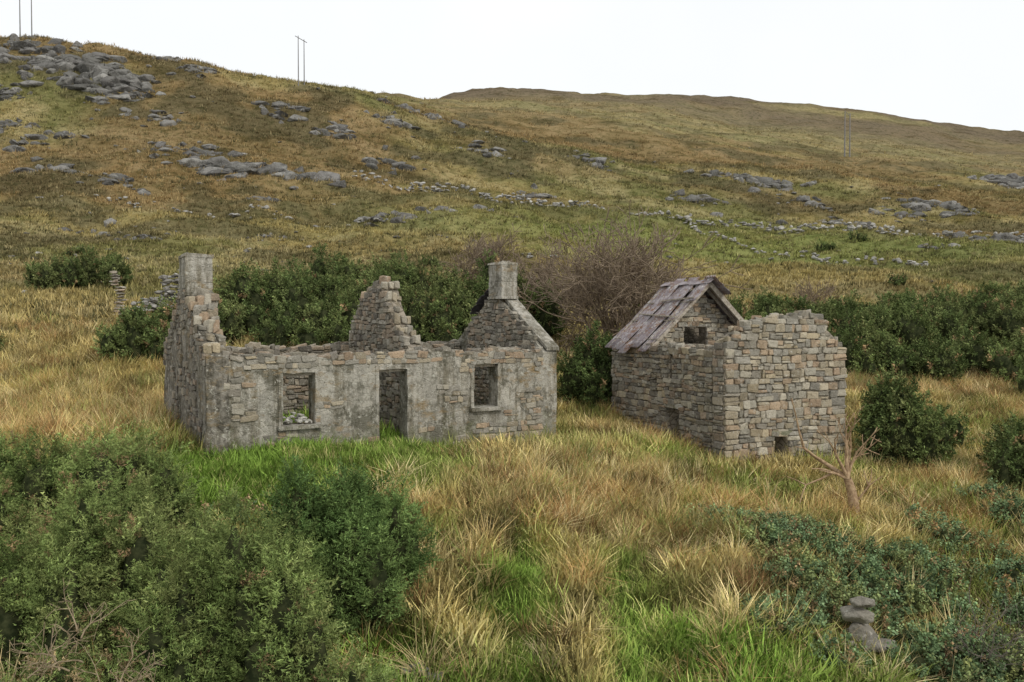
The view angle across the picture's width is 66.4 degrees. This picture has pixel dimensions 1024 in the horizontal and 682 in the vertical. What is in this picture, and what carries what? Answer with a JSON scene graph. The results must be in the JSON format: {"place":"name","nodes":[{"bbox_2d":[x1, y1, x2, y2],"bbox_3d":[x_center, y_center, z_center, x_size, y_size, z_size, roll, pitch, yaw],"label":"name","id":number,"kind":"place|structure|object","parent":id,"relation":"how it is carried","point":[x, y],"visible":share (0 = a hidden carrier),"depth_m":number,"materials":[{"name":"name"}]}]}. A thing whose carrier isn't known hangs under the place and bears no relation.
{"place":"outdoors","nodes":[
{"label":"outdoors","id":0,"kind":"place"},
{"bbox_2d":[0,33,1023,681],"bbox_3d":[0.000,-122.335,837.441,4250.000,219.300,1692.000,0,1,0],"label":"ground","id":1,"kind":"structure","parent":0,"point":[864,127],"depth_m":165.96,"materials":[{"name":"brown plant"}]},
{"bbox_2d":[0,332,14,352],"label":"gorse bush","id":2,"kind":"object","parent":1,"relation":"on","point":[2,348],"visible":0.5,"depth_m":30.84,"materials":[{"name":"green plant"}]},
{"bbox_2d":[0,123,20,133],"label":"rock outcrop","id":3,"kind":"object","parent":1,"relation":"on","point":[11,125],"visible":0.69,"depth_m":149.79,"materials":[{"name":"grey stone"}]},
{"bbox_2d":[0,119,39,129],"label":"rock outcrop","id":4,"kind":"object","parent":1,"relation":"on","point":[2,122],"visible":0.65,"depth_m":151.66,"materials":[{"name":"grey stone"}]},
{"bbox_2d":[0,33,41,60],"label":"rock outcrop","id":5,"kind":"object","parent":1,"relation":"on","point":[26,43],"visible":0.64,"depth_m":181.51,"materials":[{"name":"grey stone"}]},
{"bbox_2d":[0,523,48,650],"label":"gorse bush","id":6,"kind":"object","parent":1,"relation":"on","point":[2,545],"visible":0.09,"depth_m":11.45,"materials":[{"name":"green plant"}]},
{"bbox_2d":[19,0,31,36],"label":"power line pole","id":7,"kind":"object","parent":1,"relation":"on","point":[20,19],"visible":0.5,"depth_m":188.32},
{"bbox_2d":[0,70,51,100],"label":"rock outcrop","id":8,"kind":"object","parent":1,"relation":"on","point":[12,92],"visible":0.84,"depth_m":165.18,"materials":[{"name":"grey stone"}]},
{"bbox_2d":[0,428,66,525],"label":"gorse bush","id":9,"kind":"object","parent":1,"relation":"on","point":[6,458],"visible":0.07,"depth_m":13.58,"materials":[{"name":"green plant"}]},
{"bbox_2d":[0,38,80,63],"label":"rock outcrop","id":10,"kind":"object","parent":1,"relation":"on","point":[59,48],"visible":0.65,"depth_m":180.01,"materials":[{"name":"grey stone"}]},
{"bbox_2d":[2,130,89,151],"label":"rock outcrop","id":11,"kind":"object","parent":1,"relation":"on","point":[17,147],"visible":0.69,"depth_m":145.38,"materials":[{"name":"grey stone"}]},
{"bbox_2d":[9,156,83,173],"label":"rock outcrop","id":12,"kind":"object","parent":1,"relation":"on","point":[63,166],"visible":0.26,"depth_m":129.69,"materials":[{"name":"grey stone"}]},
{"bbox_2d":[18,41,82,86],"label":"rock outcrop","id":13,"kind":"object","parent":1,"relation":"on","point":[56,59],"visible":0.56,"depth_m":174.30,"materials":[{"name":"grey stone"}]},
{"bbox_2d":[5,579,135,680],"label":"dead gorse branches","id":14,"kind":"object","parent":1,"relation":"on","point":[48,666],"visible":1,"depth_m":8.14,"materials":[{"name":"brown wood"}]},
{"bbox_2d":[18,51,126,85],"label":"rock outcrop","id":15,"kind":"object","parent":1,"relation":"on","point":[89,57],"visible":0.55,"depth_m":173.10,"materials":[{"name":"grey stone"}]},
{"bbox_2d":[0,637,149,681],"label":"gorse bush","id":16,"kind":"object","parent":1,"relation":"on","point":[62,675],"visible":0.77,"depth_m":8.99,"materials":[{"name":"green plant"}]},
{"bbox_2d":[22,249,134,289],"bbox_3d":[-32.338,-5.235,58.755,8.109,3.415,5.144,0,1,0],"label":"gorse bush","id":17,"kind":"object","parent":1,"relation":"on","point":[81,272],"visible":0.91,"depth_m":57.94,"materials":[{"name":"green plant"}]},
{"bbox_2d":[57,218,116,235],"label":"rock outcrop","id":18,"kind":"object","parent":1,"relation":"on","point":[108,221],"visible":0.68,"depth_m":98.73,"materials":[{"name":"grey stone"}]},
{"bbox_2d":[0,460,196,680],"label":"gorse bush","id":19,"kind":"object","parent":1,"relation":"on","point":[89,554],"visible":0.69,"depth_m":10.15,"materials":[{"name":"green plant"}]},
{"bbox_2d":[0,417,213,564],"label":"gorse bush","id":20,"kind":"object","parent":1,"relation":"on","point":[42,478],"visible":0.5,"depth_m":12.84,"materials":[{"name":"green plant"}]},
{"bbox_2d":[61,73,165,110],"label":"rock outcrop","id":21,"kind":"object","parent":1,"relation":"on","point":[108,83],"visible":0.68,"depth_m":168.60,"materials":[{"name":"grey stone"}]},
{"bbox_2d":[52,57,175,99],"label":"rock outcrop","id":22,"kind":"object","parent":1,"relation":"on","point":[98,72],"visible":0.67,"depth_m":171.53,"materials":[{"name":"grey stone"}]},
{"bbox_2d":[109,271,127,315],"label":"stone gate pillar","id":23,"kind":"structure","parent":1,"relation":"on","point":[115,277],"depth_m":38.62,"materials":[{"name":"stone"}]},
{"bbox_2d":[74,626,166,681],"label":"dead gorse branches","id":24,"kind":"object","parent":1,"relation":"on","point":[139,674],"visible":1,"depth_m":8.18,"materials":[{"name":"brown wood"}]},
{"bbox_2d":[87,82,154,104],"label":"rock outcrop","id":25,"kind":"object","parent":1,"relation":"on","point":[145,86],"visible":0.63,"depth_m":167.36,"materials":[{"name":"grey stone"}]},
{"bbox_2d":[97,173,150,195],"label":"rock outcrop","id":26,"kind":"object","parent":1,"relation":"on","point":[112,181],"visible":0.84,"depth_m":119.33,"materials":[{"name":"grey stone"}]},
{"bbox_2d":[90,298,171,363],"bbox_3d":[-14.518,-0.340,30.514,3.606,2.809,2.783,0,1,0],"label":"gorse bush","id":27,"kind":"object","parent":1,"relation":"on","point":[130,334],"visible":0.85,"depth_m":29.93,"materials":[{"name":"green plant"}]},
{"bbox_2d":[113,234,161,239],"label":"rock outcrop","id":28,"kind":"object","parent":1,"relation":"on","point":[141,235],"visible":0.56,"depth_m":89.75,"materials":[{"name":"grey stone"}]},
{"bbox_2d":[130,297,164,311],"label":"ruined field wall","id":29,"kind":"structure","parent":1,"relation":"on","point":[152,300],"depth_m":39.68,"materials":[{"name":"stone"}]},
{"bbox_2d":[119,107,183,126],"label":"rock outcrop","id":30,"kind":"object","parent":1,"relation":"on","point":[167,121],"visible":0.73,"depth_m":158.35,"materials":[{"name":"grey stone"}]},
{"bbox_2d":[124,141,199,158],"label":"rock outcrop","id":31,"kind":"object","parent":1,"relation":"on","point":[159,144],"visible":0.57,"depth_m":140.96,"materials":[{"name":"grey stone"}]},
{"bbox_2d":[154,273,178,307],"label":"ruined field wall","id":32,"kind":"structure","parent":1,"relation":"on","point":[167,290],"depth_m":40.34,"materials":[{"name":"stone"}]},
{"bbox_2d":[152,56,181,60],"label":"rock outcrop","id":33,"kind":"object","parent":1,"relation":"on","point":[166,57],"visible":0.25,"depth_m":192.10,"materials":[{"name":"grey stone"}]},
{"bbox_2d":[62,437,276,529],"bbox_3d":[-6.882,2.803,15.612,5.902,1.528,1.329,1,1,28],"label":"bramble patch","id":34,"kind":"object","parent":1,"relation":"on","point":[249,497],"visible":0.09,"depth_m":14.50,"materials":[{"name":"green plant"}]},
{"bbox_2d":[161,158,227,168],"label":"rock outcrop","id":35,"kind":"object","parent":1,"relation":"on","point":[203,162],"visible":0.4,"depth_m":136.06,"materials":[{"name":"grey stone"}]},
{"bbox_2d":[176,64,220,77],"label":"rock outcrop","id":36,"kind":"object","parent":1,"relation":"on","point":[192,68],"visible":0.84,"depth_m":182.57,"materials":[{"name":"grey stone"}]},
{"bbox_2d":[164,498,256,568],"bbox_3d":[-4.950,3.382,12.215,2.538,1.672,2.037,0,1,0],"label":"gorse bush","id":37,"kind":"object","parent":1,"relation":"on","point":[190,525],"visible":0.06,"depth_m":12.59,"materials":[{"name":"green plant"}]},
{"bbox_2d":[178,141,244,156],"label":"rock outcrop","id":38,"kind":"object","parent":1,"relation":"on","point":[193,149],"visible":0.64,"depth_m":145.79,"materials":[{"name":"grey stone"}]},
{"bbox_2d":[97,481,351,681],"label":"gorse bush","id":39,"kind":"object","parent":1,"relation":"on","point":[236,608],"visible":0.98,"depth_m":9.43,"materials":[{"name":"green plant"}]},
{"bbox_2d":[179,156,297,180],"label":"rock outcrop","id":40,"kind":"object","parent":1,"relation":"on","point":[228,168],"visible":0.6,"depth_m":135.66,"materials":[{"name":"grey stone"}]},
{"bbox_2d":[94,194,388,227],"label":"dry stone wall","id":41,"kind":"structure","parent":1,"relation":"on","point":[251,206],"depth_m":111.34,"materials":[{"name":"stone"}]},
{"bbox_2d":[245,196,281,201],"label":"rock outcrop","id":42,"kind":"object","parent":1,"relation":"on","point":[269,198],"visible":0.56,"depth_m":120.92,"materials":[{"name":"grey stone"}]},
{"bbox_2d":[247,233,286,240],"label":"rock outcrop","id":43,"kind":"object","parent":1,"relation":"on","point":[264,235],"visible":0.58,"depth_m":96.80,"materials":[{"name":"grey stone"}]},
{"bbox_2d":[251,101,310,123],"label":"rock outcrop","id":44,"kind":"object","parent":1,"relation":"on","point":[279,114],"visible":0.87,"depth_m":168.83,"materials":[{"name":"grey stone"}]},
{"bbox_2d":[224,164,345,189],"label":"rock outcrop","id":45,"kind":"object","parent":1,"relation":"on","point":[289,175],"visible":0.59,"depth_m":134.23,"materials":[{"name":"grey stone"}]},
{"bbox_2d":[296,36,306,85],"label":"power line pole","id":46,"kind":"object","parent":1,"relation":"on","point":[298,61],"visible":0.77,"depth_m":188.50,"materials":[{"name":"grey wood"}]},
{"bbox_2d":[309,119,356,139],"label":"rock outcrop","id":47,"kind":"object","parent":1,"relation":"on","point":[337,127],"visible":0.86,"depth_m":166.55,"materials":[{"name":"grey stone"}]},
{"bbox_2d":[245,454,445,644],"bbox_3d":[-2.579,3.034,12.063,3.050,2.639,2.482,0,1,0],"label":"gorse bush","id":48,"kind":"object","parent":1,"relation":"on","point":[374,556],"visible":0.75,"depth_m":11.70,"materials":[{"name":"green plant"}]},
{"bbox_2d":[274,633,421,681],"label":"gorse bush","id":49,"kind":"object","parent":1,"relation":"on","point":[352,674],"visible":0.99,"depth_m":9.10,"materials":[{"name":"green plant"}]},
{"bbox_2d":[148,243,566,347],"bbox_3d":[-6.580,-1.946,37.372,19.357,6.392,11.677,0,1,0],"label":"gorse thicket","id":50,"kind":"object","parent":1,"relation":"on","point":[319,303],"visible":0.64,"depth_m":36.03,"materials":[{"name":"green plant"}]},
{"bbox_2d":[163,252,558,455],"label":"ruined stone cottage","id":51,"kind":"structure","parent":1,"relation":"on","point":[490,370],"depth_m":21.17,"materials":[{"name":"stone"}]},
{"bbox_2d":[278,360,501,442],"bbox_3d":[-2.986,1.801,20.691,6.398,2.460,0.045,-1,2,-33],"label":"window and door surrounds","id":52,"kind":"structure","parent":51,"relation":"in","point":[405,366],"depth_m":20.36,"materials":[{"name":"grey stone"}]},
{"bbox_2d":[354,210,416,225],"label":"rock outcrop","id":53,"kind":"object","parent":1,"relation":"on","point":[397,219],"visible":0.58,"depth_m":112.63,"materials":[{"name":"grey stone"}]},
{"bbox_2d":[353,145,420,174],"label":"rock outcrop","id":54,"kind":"object","parent":1,"relation":"on","point":[371,162],"visible":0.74,"depth_m":157.87,"materials":[{"name":"grey stone"}]},
{"bbox_2d":[364,110,422,137],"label":"rock outcrop","id":55,"kind":"object","parent":1,"relation":"on","point":[397,122],"visible":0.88,"depth_m":178.98,"materials":[{"name":"grey stone"}]},
{"bbox_2d":[376,98,433,113],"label":"rock outcrop","id":56,"kind":"object","parent":1,"relation":"on","point":[406,105],"visible":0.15,"depth_m":202.05,"materials":[{"name":"grey stone"}]},
{"bbox_2d":[401,662,428,676],"bbox_3d":[-1.318,4.482,10.693,0.405,0.158,0.342,0,1,0],"label":"field stone","id":57,"kind":"object","parent":1,"relation":"on","point":[427,668],"visible":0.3,"depth_m":10.62,"materials":[{"name":"stone"}]},
{"bbox_2d":[395,206,456,215],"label":"rock outcrop","id":58,"kind":"object","parent":1,"relation":"on","point":[419,208],"visible":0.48,"depth_m":117.04,"materials":[{"name":"grey stone"}]},
{"bbox_2d":[422,671,444,681],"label":"field stone","id":59,"kind":"object","parent":1,"relation":"on","point":[434,675],"visible":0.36,"depth_m":10.55,"materials":[{"name":"stone"}]},
{"bbox_2d":[412,109,468,127],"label":"rock outcrop","id":60,"kind":"object","parent":1,"relation":"on","point":[461,125],"visible":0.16,"depth_m":196.53,"materials":[{"name":"grey stone"}]},
{"bbox_2d":[447,204,493,211],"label":"rock outcrop","id":61,"kind":"object","parent":1,"relation":"on","point":[478,206],"visible":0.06,"depth_m":128.99,"materials":[{"name":"grey stone"}]},
{"bbox_2d":[458,140,506,157],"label":"rock outcrop","id":62,"kind":"object","parent":1,"relation":"on","point":[475,144],"visible":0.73,"depth_m":175.86,"materials":[{"name":"grey stone"}]},
{"bbox_2d":[433,223,534,289],"bbox_3d":[-1.967,-3.784,46.193,6.524,6.021,6.840,0,1,0],"label":"bare tree","id":63,"kind":"object","parent":1,"relation":"on","point":[493,247],"visible":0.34,"depth_m":44.97,"materials":[{"name":"brown plant"}]},
{"bbox_2d":[0,327,1023,681],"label":"meadow grass","id":64,"kind":"structure","parent":1,"relation":"on","point":[478,623],"depth_m":15.05,"materials":[{"name":"green plant"}]},
{"bbox_2d":[0,308,1023,681],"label":"tall tawny grass","id":65,"kind":"structure","parent":1,"relation":"on","point":[154,406],"depth_m":18.52,"materials":[{"name":"beige plant"}]},
{"bbox_2d":[8,61,1022,292],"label":"scattered hill stones","id":66,"kind":"object","parent":1,"relation":"on","point":[308,246],"visible":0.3,"depth_m":116.09,"materials":[{"name":"grey stone"}]},
{"bbox_2d":[516,183,556,198],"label":"rock outcrop","id":67,"kind":"object","parent":1,"relation":"on","point":[536,195],"visible":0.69,"depth_m":154.25,"materials":[{"name":"grey stone"}]},
{"bbox_2d":[512,243,596,328],"bbox_3d":[1.587,-2.467,41.666,7.376,5.670,6.404,0,1,0],"label":"bare tree","id":68,"kind":"object","parent":1,"relation":"on","point":[538,271],"visible":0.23,"depth_m":41.07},
{"bbox_2d":[556,319,619,407],"bbox_3d":[3.299,0.902,30.517,3.807,3.529,3.885,0,1,0],"label":"shrub","id":69,"kind":"object","parent":1,"relation":"on","point":[587,371],"visible":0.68,"depth_m":29.69,"materials":[{"name":"green plant"}]},
{"bbox_2d":[567,153,613,170],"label":"rock outcrop","id":70,"kind":"object","parent":1,"relation":"on","point":[600,161],"visible":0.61,"depth_m":182.99,"materials":[{"name":"grey stone"}]},
{"bbox_2d":[517,200,752,354],"bbox_3d":[5.086,-1.903,35.336,12.116,8.976,9.007,1,2,35],"label":"bare tree","id":71,"kind":"object","parent":1,"relation":"on","point":[621,291],"visible":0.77,"depth_m":35.19,"materials":[{"name":"brown plant"}]},
{"bbox_2d":[352,170,1023,238],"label":"dry stone wall","id":72,"kind":"structure","parent":1,"relation":"on","point":[946,233],"depth_m":138.28,"materials":[{"name":"stone"}]},
{"bbox_2d":[663,189,731,205],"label":"rock outcrop","id":73,"kind":"object","parent":1,"relation":"on","point":[691,197],"visible":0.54,"depth_m":164.72,"materials":[{"name":"grey stone"}]},
{"bbox_2d":[683,169,757,181],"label":"rock outcrop","id":74,"kind":"object","parent":1,"relation":"on","point":[715,172],"visible":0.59,"depth_m":187.37,"materials":[{"name":"grey stone"}]},
{"bbox_2d":[605,274,847,460],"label":"ruined stone barn","id":75,"kind":"structure","parent":1,"relation":"on","point":[703,358],"depth_m":24.36,"materials":[{"name":"stone"}]},
{"bbox_2d":[710,212,789,224],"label":"rock outcrop","id":76,"kind":"object","parent":1,"relation":"on","point":[720,214],"visible":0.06,"depth_m":151.79,"materials":[{"name":"grey stone"}]},
{"bbox_2d":[739,176,816,192],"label":"rock outcrop","id":77,"kind":"object","parent":1,"relation":"on","point":[768,182],"visible":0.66,"depth_m":183.96,"materials":[{"name":"grey stone"}]},
{"bbox_2d":[685,218,928,265],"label":"dry stone wall","id":78,"kind":"structure","parent":1,"relation":"on","point":[826,259],"depth_m":109.42,"materials":[{"name":"stone"}]},
{"bbox_2d":[790,195,834,211],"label":"rock outcrop","id":79,"kind":"object","parent":1,"relation":"on","point":[804,198],"visible":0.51,"depth_m":173.05,"materials":[{"name":"grey stone"}]},
{"bbox_2d":[792,274,845,308],"bbox_3d":[21.751,-2.573,55.587,4.357,4.488,3.890,1,2,33],"label":"bare shrub","id":80,"kind":"object","parent":1,"relation":"on","point":[811,295],"visible":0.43,"depth_m":55.30,"materials":[{"name":"brown plant"}]},
{"bbox_2d":[620,278,1023,394],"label":"gorse thicket","id":81,"kind":"object","parent":1,"relation":"on","point":[916,333],"visible":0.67,"depth_m":42.51,"materials":[{"name":"green plant"}]},
{"bbox_2d":[787,399,882,516],"bbox_3d":[7.939,2.976,19.209,2.196,3.149,1.430,-1,1,-22],"label":"dead tree","id":82,"kind":"object","parent":1,"relation":"on","point":[852,496],"visible":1,"depth_m":19.25,"materials":[{"name":"brown wood"}]},
{"bbox_2d":[814,228,869,250],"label":"gorse bush","id":83,"kind":"object","parent":1,"relation":"on","point":[824,245],"visible":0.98,"depth_m":118.34,"materials":[{"name":"green plant"}]},
{"bbox_2d":[818,216,871,226],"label":"rock outcrop","id":84,"kind":"object","parent":1,"relation":"on","point":[857,222],"visible":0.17,"depth_m":155.78,"materials":[{"name":"grey stone"}]},
{"bbox_2d":[844,111,849,156],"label":"power line pole","id":85,"kind":"object","parent":1,"relation":"on","point":[844,133],"visible":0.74,"depth_m":260.44,"materials":[{"name":"grey wood"}]},
{"bbox_2d":[671,502,1023,681],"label":"bramble patch","id":86,"kind":"object","parent":1,"relation":"on","point":[873,573],"visible":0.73,"depth_m":14.15,"materials":[{"name":"green plant"}]},
{"bbox_2d":[840,596,896,652],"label":"stacked field stones","id":87,"kind":"object","parent":1,"relation":"on","point":[858,615],"visible":0.71,"depth_m":12.79,"materials":[{"name":"stone"}]},
{"bbox_2d":[868,206,930,222],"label":"rock outcrop","id":88,"kind":"object","parent":1,"relation":"on","point":[902,214],"visible":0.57,"depth_m":168.30,"materials":[{"name":"grey stone"}]},
{"bbox_2d":[847,363,962,469],"bbox_3d":[12.284,2.376,24.717,3.547,3.320,3.341,0,1,0],"label":"gorse bush","id":89,"kind":"object","parent":1,"relation":"on","point":[893,412],"visible":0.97,"depth_m":23.96,"materials":[{"name":"green plant"}]},
{"bbox_2d":[882,192,956,210],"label":"rock outcrop","id":90,"kind":"object","parent":1,"relation":"on","point":[920,205],"visible":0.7,"depth_m":175.82,"materials":[{"name":"grey stone"}]},
{"bbox_2d":[917,243,958,249],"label":"rock outcrop","id":91,"kind":"object","parent":1,"relation":"on","point":[924,246],"visible":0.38,"depth_m":111.76,"materials":[{"name":"grey stone"}]},
{"bbox_2d":[937,408,975,449],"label":"gorse bush","id":92,"kind":"object","parent":1,"relation":"on","point":[964,433],"visible":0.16,"depth_m":26.11,"materials":[{"name":"green plant"}]},
{"bbox_2d":[892,476,1023,608],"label":"bramble patch","id":93,"kind":"object","parent":1,"relation":"on","point":[1004,566],"visible":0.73,"depth_m":18.14,"materials":[{"name":"green plant"}]},
{"bbox_2d":[938,203,979,217],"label":"rock outcrop","id":94,"kind":"object","parent":1,"relation":"on","point":[959,208],"visible":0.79,"depth_m":170.01,"materials":[{"name":"grey stone"}]},
{"bbox_2d":[945,577,1023,673],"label":"bare briar","id":95,"kind":"object","parent":1,"relation":"on","point":[995,648],"visible":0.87,"depth_m":12.13,"materials":[{"name":"grey plant"}]},
{"bbox_2d":[951,231,1019,242],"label":"rock outcrop","id":96,"kind":"object","parent":1,"relation":"on","point":[1006,236],"visible":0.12,"depth_m":133.40,"materials":[{"name":"grey stone"}]},
{"bbox_2d":[967,174,1023,188],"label":"rock outcrop","id":97,"kind":"object","parent":1,"relation":"on","point":[1018,183],"visible":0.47,"depth_m":227.07,"materials":[{"name":"grey stone"}]},
{"bbox_2d":[975,410,1023,493],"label":"gorse bush","id":98,"kind":"object","parent":1,"relation":"on","point":[1004,455],"visible":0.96,"depth_m":22.34,"materials":[{"name":"green plant"}]},
{"bbox_2d":[980,173,1023,184],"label":"rock outcrop","id":99,"kind":"object","parent":1,"relation":"on","point":[1008,178],"visible":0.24,"depth_m":233.28,"materials":[{"name":"grey stone"}]},
{"bbox_2d":[0,0,1023,131],"label":"sky","id":100,"kind":"structure","parent":0,"point":[961,62],"materials":[{"name":"white"}]}
]}

